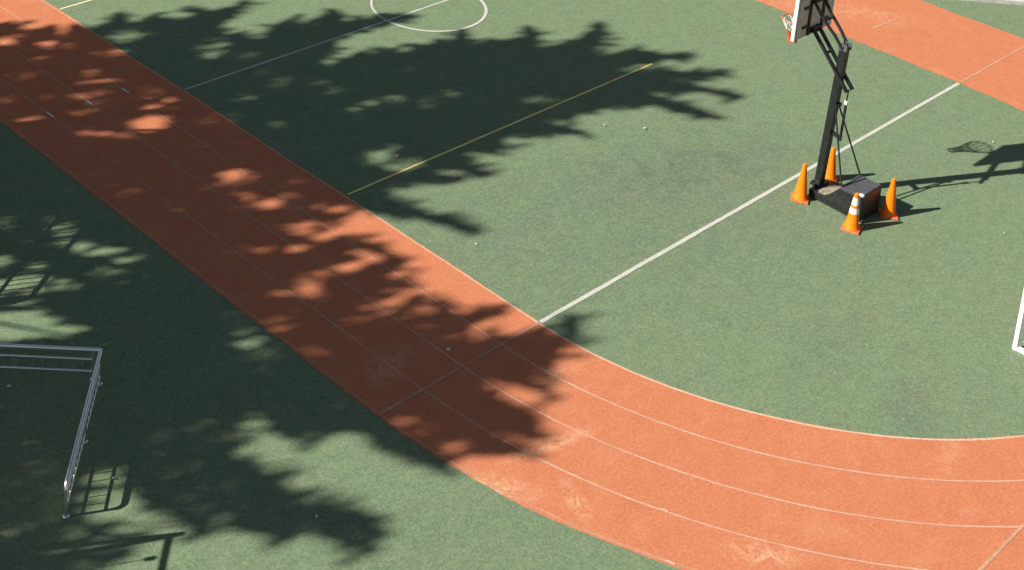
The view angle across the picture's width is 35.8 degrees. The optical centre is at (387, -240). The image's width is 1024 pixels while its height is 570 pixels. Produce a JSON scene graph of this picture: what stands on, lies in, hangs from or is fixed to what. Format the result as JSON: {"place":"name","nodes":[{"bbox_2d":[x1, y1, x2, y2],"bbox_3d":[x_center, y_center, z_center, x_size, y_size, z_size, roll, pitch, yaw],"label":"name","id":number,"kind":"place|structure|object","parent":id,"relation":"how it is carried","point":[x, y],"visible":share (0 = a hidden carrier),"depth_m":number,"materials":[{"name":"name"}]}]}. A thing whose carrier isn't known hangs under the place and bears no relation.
{"place":"outdoors","nodes":[
{"label":"outdoors","id":0,"kind":"place"},
{"bbox_2d":[0,0,1023,569],"bbox_3d":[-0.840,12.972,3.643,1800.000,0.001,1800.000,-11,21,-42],"label":"turf","id":1,"kind":"structure","parent":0,"point":[224,434],"depth_m":23.87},
{"bbox_2d":[0,343,102,518],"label":"railing","id":2,"kind":"object","parent":1,"relation":"on","point":[95,379],"visible":1,"depth_m":20.10,"materials":[{"name":"silver metal"}]},
{"bbox_2d":[60,0,90,8],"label":"court line","id":3,"kind":"object","parent":1,"relation":"on","point":[75,4],"visible":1,"depth_m":31.33,"materials":[{"name":"paint"}]},
{"bbox_2d":[185,0,447,89],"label":"court line","id":4,"kind":"object","parent":1,"relation":"on","point":[311,46],"visible":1,"depth_m":30.14,"materials":[{"name":"white paint"}]},
{"bbox_2d":[370,0,487,31],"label":"circle","id":5,"kind":"object","parent":1,"relation":"on","point":[474,24],"visible":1,"depth_m":31.59,"materials":[{"name":"white paint"}]},
{"bbox_2d":[348,63,651,194],"bbox_3d":[2.236,6.384,27.796,7.829,0.001,0.051,-11,21,-42],"label":"court line","id":6,"kind":"object","parent":1,"relation":"on","point":[482,136],"visible":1,"depth_m":27.41,"materials":[{"name":"paint"}]},
{"bbox_2d":[539,83,959,322],"bbox_3d":[6.593,7.074,26.343,12.146,0.001,0.084,-11,21,-42],"label":"court line","id":7,"kind":"object","parent":1,"relation":"on","point":[608,283],"visible":0.9,"depth_m":25.16,"materials":[{"name":"white paint"}]},
{"bbox_2d":[790,163,808,204],"bbox_3d":[6.802,6.896,25.839,0.285,0.650,0.285,9,16,17],"label":"traffic cone","id":8,"kind":"object","parent":1,"relation":"on","point":[799,195],"visible":1,"depth_m":25.80,"materials":[{"name":"orange plastic"}]},
{"bbox_2d":[782,0,881,222],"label":"basketball stand","id":9,"kind":"object","parent":1,"relation":"on","point":[814,17],"visible":1,"depth_m":25.56,"materials":[{"name":"black metal"}]},
{"bbox_2d":[825,147,839,181],"bbox_3d":[7.465,6.774,26.516,0.285,0.600,0.285,14,19,33],"label":"traffic cone","id":10,"kind":"object","parent":1,"relation":"on","point":[831,172],"visible":0.79,"depth_m":26.46,"materials":[{"name":"orange plastic"}]},
{"bbox_2d":[841,193,861,234],"bbox_3d":[7.420,7.161,25.065,0.285,0.635,0.285,12,18,27],"label":"traffic cone","id":11,"kind":"object","parent":1,"relation":"on","point":[851,224],"visible":1,"depth_m":25.02,"materials":[{"name":"orange plastic"}]},
{"bbox_2d":[879,178,898,219],"bbox_3d":[8.157,7.062,25.530,0.285,0.665,0.285,6,16,8],"label":"traffic cone","id":12,"kind":"object","parent":1,"relation":"on","point":[887,210],"visible":1,"depth_m":25.49,"materials":[{"name":"orange plastic"}]},
{"bbox_2d":[1012,290,1023,354],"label":"football goal","id":13,"kind":"object","parent":1,"relation":"on","point":[1017,347],"visible":1,"depth_m":22.24,"materials":[{"name":"white metal"}]},
{"bbox_2d":[0,0,1023,569],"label":"running track","id":14,"kind":"structure","parent":0,"point":[958,48],"depth_m":21.28,"materials":[{"name":"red rubber"}]},
{"bbox_2d":[38,90,181,140],"bbox_3d":[-4.742,6.100,27.187,2.950,0.001,0.030,-11,21,-42],"label":"track cross line","id":15,"kind":"object","parent":14,"relation":"on","point":[111,114],"visible":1,"depth_m":27.19,"materials":[{"name":"white paint"}]},
{"bbox_2d":[0,117,696,569],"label":"track outer line","id":16,"kind":"object","parent":14,"relation":"on","point":[342,383],"visible":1,"depth_m":20.67,"materials":[{"name":"white paint"}]},
{"bbox_2d":[380,322,539,413],"bbox_3d":[1.026,8.148,21.223,3.071,0.001,0.042,-11,21,-42],"label":"track cross line","id":17,"kind":"object","parent":14,"relation":"on","point":[448,374],"visible":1,"depth_m":21.10,"materials":[{"name":"white paint"}]},
{"bbox_2d":[0,78,927,569],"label":"track lane line","id":18,"kind":"object","parent":14,"relation":"on","point":[452,408],"visible":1,"depth_m":20.25,"materials":[{"name":"white paint"}]},
{"bbox_2d":[0,39,1018,527],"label":"track lane line","id":19,"kind":"object","parent":14,"relation":"on","point":[490,383],"visible":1,"depth_m":20.74,"materials":[{"name":"white paint"}]},
{"bbox_2d":[0,6,1023,481],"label":"track lane line","id":20,"kind":"object","parent":14,"relation":"on","point":[518,354],"visible":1,"depth_m":21.35,"materials":[{"name":"white paint"}]},
{"bbox_2d":[41,0,1023,440],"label":"track inner line","id":21,"kind":"object","parent":14,"relation":"on","point":[533,318],"visible":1,"depth_m":22.18,"materials":[{"name":"white paint"}]},
{"bbox_2d":[872,20,891,27],"bbox_3d":[10.309,5.488,32.836,0.665,0.001,0.063,-9,20,-39],"label":"track cross line","id":22,"kind":"object","parent":14,"relation":"on","point":[882,24],"visible":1,"depth_m":32.82,"materials":[{"name":"white paint"}]},
{"bbox_2d":[960,46,1023,82],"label":"track cross line","id":23,"kind":"object","parent":14,"relation":"on","point":[990,65],"visible":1,"depth_m":31.25,"materials":[{"name":"white paint"}]},
{"bbox_2d":[978,524,1023,569],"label":"track cross line","id":24,"kind":"object","parent":14,"relation":"on","point":[998,550],"visible":1,"depth_m":18.57,"materials":[{"name":"white paint"}]},
{"bbox_2d":[964,0,1023,4],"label":"path","id":25,"kind":"structure","parent":0,"point":[1017,2],"depth_m":34.29,"materials":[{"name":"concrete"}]}
]}

